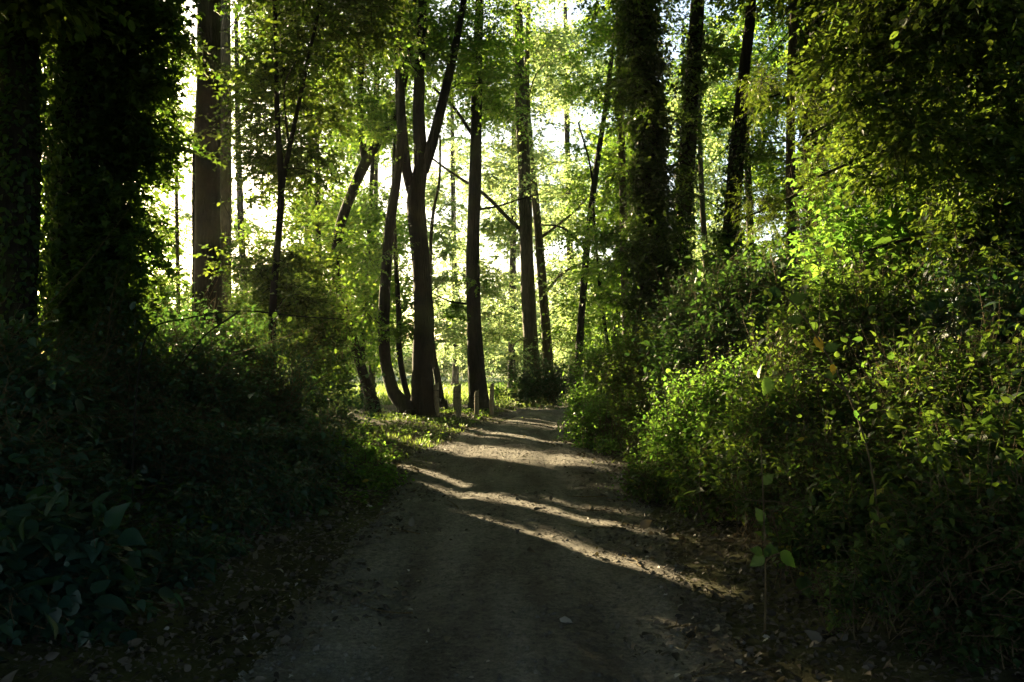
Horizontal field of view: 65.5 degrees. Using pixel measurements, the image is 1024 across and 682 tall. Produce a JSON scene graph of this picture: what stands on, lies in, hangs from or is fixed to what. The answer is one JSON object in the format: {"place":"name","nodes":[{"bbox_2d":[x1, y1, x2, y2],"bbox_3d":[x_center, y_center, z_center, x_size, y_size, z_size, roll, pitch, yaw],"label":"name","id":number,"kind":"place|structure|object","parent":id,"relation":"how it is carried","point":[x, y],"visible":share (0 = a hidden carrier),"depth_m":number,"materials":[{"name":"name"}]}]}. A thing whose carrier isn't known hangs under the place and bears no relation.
{"place":"outdoors","nodes":[
{"label":"outdoors","id":0,"kind":"place"},
{"bbox_2d":[301,401,613,461],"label":"verge grass","id":1,"kind":"structure","parent":0,"point":[405,438],"depth_m":18.25,"materials":[{"name":"green plant"}]},
{"bbox_2d":[233,404,774,681],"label":"path","id":2,"kind":"structure","parent":0,"point":[355,665],"depth_m":5.58,"materials":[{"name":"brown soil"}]},
{"bbox_2d":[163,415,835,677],"bbox_3d":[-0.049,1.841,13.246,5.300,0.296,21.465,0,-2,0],"label":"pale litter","id":3,"kind":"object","parent":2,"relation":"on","point":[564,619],"visible":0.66,"depth_m":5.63,"materials":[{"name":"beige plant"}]},
{"bbox_2d":[558,505,606,510],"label":"fallen twig","id":4,"kind":"object","parent":2,"relation":"on","point":[584,509],"visible":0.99,"depth_m":8.67,"materials":[{"name":"brown wood"}]},
{"bbox_2d":[573,496,606,496],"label":"fallen twig","id":5,"kind":"object","parent":2,"relation":"on","point":[589,496],"visible":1,"depth_m":9.45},
{"bbox_2d":[570,524,625,528],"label":"fallen twig","id":6,"kind":"object","parent":2,"relation":"on","point":[599,527],"visible":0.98,"depth_m":7.61,"materials":[{"name":"brown wood"}]},
{"bbox_2d":[667,620,703,628],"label":"fallen twig","id":7,"kind":"object","parent":2,"relation":"on","point":[675,625],"visible":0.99,"depth_m":4.76,"materials":[{"name":"brown wood"}]},
{"bbox_2d":[682,627,695,648],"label":"fallen twig","id":8,"kind":"object","parent":2,"relation":"on","point":[687,644],"visible":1,"depth_m":4.51,"materials":[{"name":"brown wood"}]},
{"bbox_2d":[38,0,971,339],"label":"sky","id":9,"kind":"structure","parent":0,"point":[381,175],"materials":[{"name":"white"}]},
{"bbox_2d":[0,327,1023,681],"bbox_3d":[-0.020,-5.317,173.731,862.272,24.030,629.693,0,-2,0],"label":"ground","id":10,"kind":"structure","parent":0,"point":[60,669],"depth_m":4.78,"materials":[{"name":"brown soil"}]},
{"bbox_2d":[0,0,143,363],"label":"ivy tree","id":11,"kind":"object","parent":10,"relation":"on","point":[24,95],"visible":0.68,"depth_m":7.50,"materials":[{"name":"green plant"}]},
{"bbox_2d":[0,484,146,604],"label":"leafy shrub","id":12,"kind":"object","parent":10,"relation":"on","point":[52,531],"visible":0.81,"depth_m":4.21,"materials":[{"name":"green plant"}]},
{"bbox_2d":[0,207,178,533],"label":"bramble bush","id":13,"kind":"object","parent":10,"relation":"on","point":[46,438],"visible":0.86,"depth_m":5.51,"materials":[{"name":"green plant"}]},
{"bbox_2d":[0,511,190,662],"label":"bramble bush","id":14,"kind":"object","parent":10,"relation":"on","point":[46,612],"visible":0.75,"depth_m":4.03,"materials":[{"name":"green plant"}]},
{"bbox_2d":[51,59,195,309],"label":"background tree","id":15,"kind":"object","parent":10,"relation":"on","point":[171,184],"visible":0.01,"depth_m":52.14,"materials":[{"name":"green plant"}]},
{"bbox_2d":[27,0,272,449],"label":"ivy tree","id":16,"kind":"object","parent":10,"relation":"on","point":[114,96],"visible":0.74,"depth_m":8.45,"materials":[{"name":"green plant"}]},
{"bbox_2d":[7,238,333,512],"bbox_3d":[-3.798,0.245,8.513,4.047,2.980,4.390,0,-2,0],"label":"bramble bush","id":17,"kind":"object","parent":10,"relation":"on","point":[194,445],"visible":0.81,"depth_m":8.01,"materials":[{"name":"green plant"}]},
{"bbox_2d":[138,275,210,329],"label":"understory shrub","id":18,"kind":"object","parent":10,"relation":"on","point":[184,295],"visible":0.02,"depth_m":15.96,"materials":[{"name":"green plant"}]},
{"bbox_2d":[130,4,224,322],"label":"ivy leaves","id":19,"kind":"object","parent":10,"relation":"on","point":[176,241],"visible":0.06,"depth_m":23.87,"materials":[{"name":"green plant"}]},
{"bbox_2d":[133,301,239,407],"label":"understory shrub","id":20,"kind":"object","parent":10,"relation":"on","point":[189,335],"visible":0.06,"depth_m":10.10,"materials":[{"name":"green plant"}]},
{"bbox_2d":[141,291,240,358],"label":"leafy shrub","id":21,"kind":"object","parent":10,"relation":"on","point":[182,323],"visible":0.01,"depth_m":11.98,"materials":[{"name":"green plant"}]},
{"bbox_2d":[142,18,268,310],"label":"background tree","id":22,"kind":"object","parent":10,"relation":"on","point":[187,216],"visible":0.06,"depth_m":47.70,"materials":[{"name":"green plant"}]},
{"bbox_2d":[100,434,356,593],"bbox_3d":[-2.481,1.305,6.763,1.643,0.867,4.126,0,-2,0],"label":"bramble bush","id":23,"kind":"object","parent":10,"relation":"on","point":[247,499],"visible":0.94,"depth_m":6.37,"materials":[{"name":"green plant"}]},
{"bbox_2d":[161,291,304,406],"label":"understory shrub","id":24,"kind":"object","parent":10,"relation":"on","point":[268,350],"visible":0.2,"depth_m":11.73,"materials":[{"name":"green plant"}]},
{"bbox_2d":[129,0,345,350],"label":"tree","id":25,"kind":"object","parent":10,"relation":"on","point":[206,224],"visible":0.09,"depth_m":16.92,"materials":[{"name":"green plant"}]},
{"bbox_2d":[131,310,344,526],"bbox_3d":[-1.921,0.593,5.583,1.491,1.618,0.026,0,-2,0],"label":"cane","id":26,"kind":"object","parent":10,"relation":"on","point":[220,315],"visible":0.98,"depth_m":5.60,"materials":[{"name":"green plant"}]},
{"bbox_2d":[220,0,285,352],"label":"tree","id":27,"kind":"object","parent":10,"relation":"on","point":[225,194],"visible":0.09,"depth_m":25.04,"materials":[{"name":"green plant"}]},
{"bbox_2d":[174,247,339,392],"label":"understory shrub","id":28,"kind":"object","parent":10,"relation":"on","point":[231,300],"visible":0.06,"depth_m":18.27,"materials":[{"name":"green plant"}]},
{"bbox_2d":[231,4,292,359],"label":"background tree","id":29,"kind":"object","parent":10,"relation":"on","point":[241,209],"visible":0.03,"depth_m":41.24,"materials":[{"name":"green plant"}]},
{"bbox_2d":[212,334,396,486],"bbox_3d":[-3.296,0.827,10.937,2.974,2.008,4.573,0,-2,0],"label":"bramble bush","id":30,"kind":"object","parent":10,"relation":"on","point":[296,439],"visible":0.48,"depth_m":10.09,"materials":[{"name":"green plant"}]},
{"bbox_2d":[187,0,425,396],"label":"forked tree","id":31,"kind":"object","parent":10,"relation":"on","point":[283,61],"visible":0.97,"depth_m":14.67,"materials":[{"name":"green plant"}]},
{"bbox_2d":[173,285,441,375],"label":"meadow tree","id":32,"kind":"object","parent":10,"relation":"on","point":[406,314],"depth_m":119.37,"materials":[{"name":"green plant"}]},
{"bbox_2d":[249,307,369,413],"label":"leafy shrub","id":33,"kind":"object","parent":10,"relation":"on","point":[339,366],"visible":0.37,"depth_m":14.38,"materials":[{"name":"green plant"}]},
{"bbox_2d":[252,7,369,373],"bbox_3d":[-10.210,-10.129,38.743,9.968,26.250,11.694,0,-2,0],"label":"background tree","id":34,"kind":"object","parent":10,"relation":"on","point":[352,167],"visible":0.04,"depth_m":39.52,"materials":[{"name":"green plant"}]},
{"bbox_2d":[248,250,389,423],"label":"understory shrub","id":35,"kind":"object","parent":10,"relation":"on","point":[314,333],"visible":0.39,"depth_m":17.30,"materials":[{"name":"green plant"}]},
{"bbox_2d":[278,319,369,407],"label":"leafy shrub","id":36,"kind":"object","parent":10,"relation":"on","point":[352,359],"visible":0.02,"depth_m":22.73,"materials":[{"name":"green plant"}]},
{"bbox_2d":[257,41,412,398],"bbox_3d":[-7.722,-8.390,30.908,8.895,22.033,10.964,0,-2,0],"label":"background tree","id":37,"kind":"object","parent":10,"relation":"on","point":[352,151],"visible":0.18,"depth_m":31.56,"materials":[{"name":"green plant"}]},
{"bbox_2d":[283,345,390,457],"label":"leafy shrub","id":38,"kind":"object","parent":10,"relation":"on","point":[315,404],"visible":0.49,"depth_m":12.87,"materials":[{"name":"green plant"}]},
{"bbox_2d":[247,0,475,413],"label":"crooked tree","id":39,"kind":"object","parent":10,"relation":"on","point":[364,164],"visible":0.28,"depth_m":24.34,"materials":[{"name":"green plant"}]},
{"bbox_2d":[315,400,414,490],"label":"bramble bush","id":40,"kind":"object","parent":10,"relation":"on","point":[381,470],"visible":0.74,"depth_m":10.83,"materials":[{"name":"green plant"}]},
{"bbox_2d":[333,62,413,398],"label":"background tree","id":41,"kind":"object","parent":10,"relation":"on","point":[392,346],"visible":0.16,"depth_m":31.64,"materials":[{"name":"green plant"}]},
{"bbox_2d":[314,2,449,417],"bbox_3d":[-2.645,-6.855,22.658,9.450,18.483,8.996,0,-2,0],"label":"bowed tree","id":42,"kind":"object","parent":10,"relation":"on","point":[401,401],"visible":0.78,"depth_m":22.11,"materials":[{"name":"green plant"}]},
{"bbox_2d":[325,59,438,393],"bbox_3d":[-7.500,-9.997,37.819,8.785,25.951,10.848,0,-2,0],"label":"background tree","id":43,"kind":"object","parent":10,"relation":"on","point":[371,376],"visible":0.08,"depth_m":38.42,"materials":[{"name":"green plant"}]},
{"bbox_2d":[351,135,440,399],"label":"thin tree","id":44,"kind":"object","parent":10,"relation":"on","point":[398,332],"visible":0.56,"depth_m":22.58,"materials":[{"name":"green plant"}]},
{"bbox_2d":[402,409,417,418],"bbox_3d":[-2.738,2.035,21.469,0.518,0.381,0.561,0,-2,0],"label":"tree stump","id":45,"kind":"object","parent":10,"relation":"on","point":[411,412],"visible":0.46,"depth_m":21.32,"materials":[{"name":"brown wood"}]},
{"bbox_2d":[324,335,522,381],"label":"meadow hedge","id":46,"kind":"object","parent":10,"relation":"on","point":[446,367],"visible":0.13,"depth_m":77.24,"materials":[{"name":"green plant"}]},
{"bbox_2d":[319,0,543,417],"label":"forked tree","id":47,"kind":"object","parent":10,"relation":"on","point":[423,59],"visible":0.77,"depth_m":22.44,"materials":[{"name":"green plant"}]},
{"bbox_2d":[404,135,465,410],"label":"thin tree","id":48,"kind":"object","parent":10,"relation":"on","point":[444,254],"visible":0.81,"depth_m":26.33,"materials":[{"name":"green plant"}]},
{"bbox_2d":[277,380,592,406],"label":"meadow grass","id":49,"kind":"structure","parent":10,"relation":"on","point":[382,392],"depth_m":46.70,"materials":[{"name":"green plant"}]},
{"bbox_2d":[433,382,439,416],"bbox_3d":[-2.109,1.663,22.163,0.218,1.044,0.207,0,-2,0],"label":"fence post","id":50,"kind":"object","parent":10,"relation":"on","point":[436,399],"visible":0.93,"depth_m":22.10,"materials":[{"name":"brown wood"}]},
{"bbox_2d":[453,385,455,408],"bbox_3d":[-1.911,1.899,26.458,0.146,0.883,0.135,0,-2,0],"label":"fence post","id":51,"kind":"object","parent":10,"relation":"on","point":[454,396],"visible":0.69,"depth_m":26.42,"materials":[{"name":"brown wood"}]},
{"bbox_2d":[455,383,460,417],"bbox_3d":[-1.491,1.669,21.963,0.181,1.075,0.168,0,-2,0],"label":"fence post","id":52,"kind":"object","parent":10,"relation":"on","point":[458,400],"visible":0.88,"depth_m":21.91,"materials":[{"name":"brown wood"}]},
{"bbox_2d":[404,3,520,385],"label":"background tree","id":53,"kind":"object","parent":10,"relation":"on","point":[454,368],"visible":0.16,"depth_m":63.14,"materials":[{"name":"green plant"}]},
{"bbox_2d":[436,390,489,401],"bbox_3d":[-1.165,1.555,22.568,2.060,0.356,0.574,1,-2,-43],"label":"fence wire","id":54,"kind":"object","parent":10,"relation":"on","point":[464,395],"visible":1,"depth_m":22.21,"materials":[{"name":"grey metal"}]},
{"bbox_2d":[474,390,479,418],"bbox_3d":[-1.000,1.817,22.559,0.183,0.902,0.173,0,-2,0],"label":"fence post","id":55,"kind":"object","parent":10,"relation":"on","point":[476,408],"visible":0.93,"depth_m":22.51,"materials":[{"name":"brown wood"}]},
{"bbox_2d":[410,0,561,411],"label":"straight tree","id":56,"kind":"object","parent":10,"relation":"on","point":[475,357],"visible":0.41,"depth_m":25.55,"materials":[{"name":"green plant"}]},
{"bbox_2d":[80,405,901,584],"bbox_3d":[0.307,1.528,14.464,10.012,1.026,23.117,0,-2,0],"label":"ground ivy","id":57,"kind":"object","parent":10,"relation":"on","point":[168,520],"visible":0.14,"depth_m":9.17,"materials":[{"name":"green plant"}]},
{"bbox_2d":[489,383,494,416],"bbox_3d":[-0.591,1.774,23.561,0.191,1.126,0.180,0,-2,0],"label":"fence post","id":58,"kind":"object","parent":10,"relation":"on","point":[491,406],"visible":0.9,"depth_m":23.50,"materials":[{"name":"brown wood"}]},
{"bbox_2d":[397,406,597,464],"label":"path edge grass","id":59,"kind":"structure","parent":10,"relation":"on","point":[481,431],"depth_m":16.16,"materials":[{"name":"green plant"}]},
{"bbox_2d":[488,379,511,405],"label":"yellowing shrub","id":60,"kind":"object","parent":10,"relation":"on","point":[498,391],"visible":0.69,"depth_m":27.93,"materials":[{"name":"green plant"}]},
{"bbox_2d":[424,0,582,406],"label":"grey tree","id":61,"kind":"object","parent":10,"relation":"on","point":[521,157],"visible":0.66,"depth_m":29.81,"materials":[{"name":"green plant"}]},
{"bbox_2d":[432,5,578,387],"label":"background tree","id":62,"kind":"object","parent":10,"relation":"on","point":[548,211],"visible":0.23,"depth_m":53.31,"materials":[{"name":"green plant"}]},
{"bbox_2d":[0,411,1023,681],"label":"leaf litter","id":63,"kind":"object","parent":10,"relation":"on","point":[818,635],"visible":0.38,"depth_m":5.05,"materials":[{"name":"brown plant"}]},
{"bbox_2d":[462,290,602,377],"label":"meadow tree","id":64,"kind":"object","parent":10,"relation":"on","point":[555,362],"visible":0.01,"depth_m":95.00,"materials":[{"name":"green plant"}]},
{"bbox_2d":[487,340,583,410],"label":"leafy shrub","id":65,"kind":"object","parent":10,"relation":"on","point":[538,390],"visible":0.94,"depth_m":27.09,"materials":[{"name":"green plant"}]},
{"bbox_2d":[513,3,626,403],"bbox_3d":[1.657,-8.376,31.426,8.513,22.072,8.489,1,-2,-28],"label":"grey tree","id":66,"kind":"object","parent":10,"relation":"on","point":[542,269],"visible":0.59,"depth_m":31.69,"materials":[{"name":"green plant"}]},
{"bbox_2d":[535,3,625,389],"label":"background tree","id":67,"kind":"object","parent":10,"relation":"on","point":[567,135],"visible":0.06,"depth_m":47.98,"materials":[{"name":"green plant"}]},
{"bbox_2d":[539,4,630,404],"bbox_3d":[2.069,-7.538,26.377,9.236,20.237,8.664,0,-2,0],"label":"leaning tree","id":68,"kind":"object","parent":10,"relation":"on","point":[583,287],"visible":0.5,"depth_m":27.32,"materials":[{"name":"green plant"}]},
{"bbox_2d":[546,123,627,343],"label":"thin tree","id":69,"kind":"object","parent":10,"relation":"on","point":[577,232],"visible":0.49,"depth_m":24.13,"materials":[{"name":"green plant"}]},
{"bbox_2d":[547,311,628,426],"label":"leafy shrub","id":70,"kind":"object","parent":10,"relation":"on","point":[577,397],"visible":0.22,"depth_m":20.06,"materials":[{"name":"green plant"}]},
{"bbox_2d":[556,385,630,454],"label":"bramble bush","id":71,"kind":"object","parent":10,"relation":"on","point":[590,428],"visible":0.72,"depth_m":15.71,"materials":[{"name":"green plant"}]},
{"bbox_2d":[562,61,673,354],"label":"background tree","id":72,"kind":"object","parent":10,"relation":"on","point":[608,144],"visible":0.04,"depth_m":36.11,"materials":[{"name":"green plant"}]},
{"bbox_2d":[565,273,679,453],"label":"bramble bush","id":73,"kind":"object","parent":10,"relation":"on","point":[631,396],"visible":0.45,"depth_m":13.44,"materials":[{"name":"green plant"}]},
{"bbox_2d":[571,0,684,339],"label":"leafy tree","id":74,"kind":"object","parent":10,"relation":"on","point":[604,238],"visible":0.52,"depth_m":21.89,"materials":[{"name":"green plant"}]},
{"bbox_2d":[560,0,721,375],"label":"ivy tree","id":75,"kind":"object","parent":10,"relation":"on","point":[650,231],"visible":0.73,"depth_m":16.28,"materials":[{"name":"green plant"}]},
{"bbox_2d":[605,414,772,524],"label":"leafy shrub","id":76,"kind":"object","parent":10,"relation":"on","point":[695,486],"visible":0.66,"depth_m":7.79,"materials":[{"name":"green plant"}]},
{"bbox_2d":[593,314,785,492],"bbox_3d":[2.088,0.795,9.162,1.559,2.205,2.987,1,-2,-28],"label":"nettle patch","id":77,"kind":"object","parent":10,"relation":"on","point":[667,437],"visible":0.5,"depth_m":9.14,"materials":[{"name":"green plant"}]},
{"bbox_2d":[660,3,756,289],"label":"background tree","id":78,"kind":"object","parent":10,"relation":"on","point":[705,26],"visible":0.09,"depth_m":37.36,"materials":[{"name":"green plant"}]},
{"bbox_2d":[661,21,770,282],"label":"thin tree","id":79,"kind":"object","parent":10,"relation":"on","point":[704,229],"visible":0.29,"depth_m":27.79,"materials":[{"name":"green plant"}]},
{"bbox_2d":[607,223,826,452],"bbox_3d":[3.139,0.032,10.642,3.624,3.457,3.832,-1,-2,24],"label":"bramble mound","id":80,"kind":"object","parent":10,"relation":"on","point":[686,330],"visible":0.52,"depth_m":10.32,"materials":[{"name":"green plant"}]},
{"bbox_2d":[658,0,775,306],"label":"dark tree","id":81,"kind":"object","parent":10,"relation":"on","point":[714,51],"visible":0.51,"depth_m":17.46,"materials":[{"name":"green plant"}]},
{"bbox_2d":[656,0,817,279],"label":"dark tree","id":82,"kind":"object","parent":10,"relation":"on","point":[738,159],"visible":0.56,"depth_m":15.02,"materials":[{"name":"green plant"}]},
{"bbox_2d":[696,0,801,276],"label":"background tree","id":83,"kind":"object","parent":10,"relation":"on","point":[775,188],"visible":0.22,"depth_m":31.76,"materials":[{"name":"green plant"}]},
{"bbox_2d":[750,444,795,633],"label":"sapling","id":84,"kind":"object","parent":10,"relation":"on","point":[760,559],"visible":0.98,"depth_m":4.66,"materials":[{"name":"green plant"}]},
{"bbox_2d":[706,0,859,118],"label":"roof tree","id":85,"kind":"object","parent":10,"relation":"on","point":[765,8],"depth_m":19.87,"materials":[{"name":"green plant"}]},
{"bbox_2d":[712,0,864,281],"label":"pale tree","id":86,"kind":"object","parent":10,"relation":"on","point":[792,43],"visible":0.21,"depth_m":14.09,"materials":[{"name":"green plant"}]},
{"bbox_2d":[718,29,864,259],"bbox_3d":[3.801,-3.550,9.647,2.682,9.815,2.836,0,-2,0],"label":"evergreen tree","id":87,"kind":"object","parent":10,"relation":"on","point":[767,201],"visible":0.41,"depth_m":9.35,"materials":[{"name":"green plant"}]},
{"bbox_2d":[736,0,858,275],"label":"ivy tree","id":88,"kind":"object","parent":10,"relation":"on","point":[806,41],"visible":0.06,"depth_m":15.45,"materials":[{"name":"green plant"}]},
{"bbox_2d":[689,328,929,546],"bbox_3d":[2.224,0.759,6.064,1.658,1.772,2.445,1,-2,-19],"label":"bramble bush","id":89,"kind":"object","parent":10,"relation":"on","point":[799,435],"visible":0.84,"depth_m":6.13,"materials":[{"name":"green plant"}]},
{"bbox_2d":[761,16,865,254],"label":"background tree","id":90,"kind":"object","parent":10,"relation":"on","point":[784,52],"visible":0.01,"depth_m":28.47,"materials":[{"name":"green plant"}]},
{"bbox_2d":[747,282,899,573],"bbox_3d":[1.755,0.608,4.472,0.841,1.889,0.239,0,-2,0],"label":"sapling","id":91,"kind":"object","parent":10,"relation":"on","point":[767,384],"visible":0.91,"depth_m":4.40,"materials":[{"name":"green plant"}]},
{"bbox_2d":[709,217,970,482],"bbox_3d":[2.865,0.227,7.008,2.168,2.641,2.277,-1,-2,18],"label":"bramble bush","id":92,"kind":"object","parent":10,"relation":"on","point":[859,310],"visible":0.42,"depth_m":6.93,"materials":[{"name":"green plant"}]},
{"bbox_2d":[742,462,978,640],"bbox_3d":[1.971,1.183,4.709,1.172,0.895,1.597,0,-2,0],"label":"bramble bush","id":93,"kind":"object","parent":10,"relation":"on","point":[820,539],"visible":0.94,"depth_m":4.33,"materials":[{"name":"green plant"}]},
{"bbox_2d":[765,114,971,346],"bbox_3d":[4.137,-0.990,9.040,2.393,4.419,2.756,0,-2,13],"label":"leafy shrub","id":94,"kind":"object","parent":10,"relation":"on","point":[852,226],"visible":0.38,"depth_m":8.71,"materials":[{"name":"green plant"}]},
{"bbox_2d":[719,0,1023,332],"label":"evergreen tree","id":95,"kind":"object","parent":10,"relation":"on","point":[946,77],"visible":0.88,"depth_m":6.50,"materials":[{"name":"green plant"}]},
{"bbox_2d":[802,270,1023,577],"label":"bramble bush","id":96,"kind":"object","parent":10,"relation":"on","point":[965,404],"visible":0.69,"depth_m":4.99,"materials":[{"name":"green plant"}]},
{"bbox_2d":[848,426,1023,676],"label":"bramble bush","id":97,"kind":"object","parent":10,"relation":"on","point":[981,530],"visible":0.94,"depth_m":3.94,"materials":[{"name":"green plant"}]},
{"bbox_2d":[885,155,1023,375],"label":"leafy shrub","id":98,"kind":"object","parent":10,"relation":"on","point":[981,297],"visible":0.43,"depth_m":6.18,"materials":[{"name":"green plant"}]}
]}

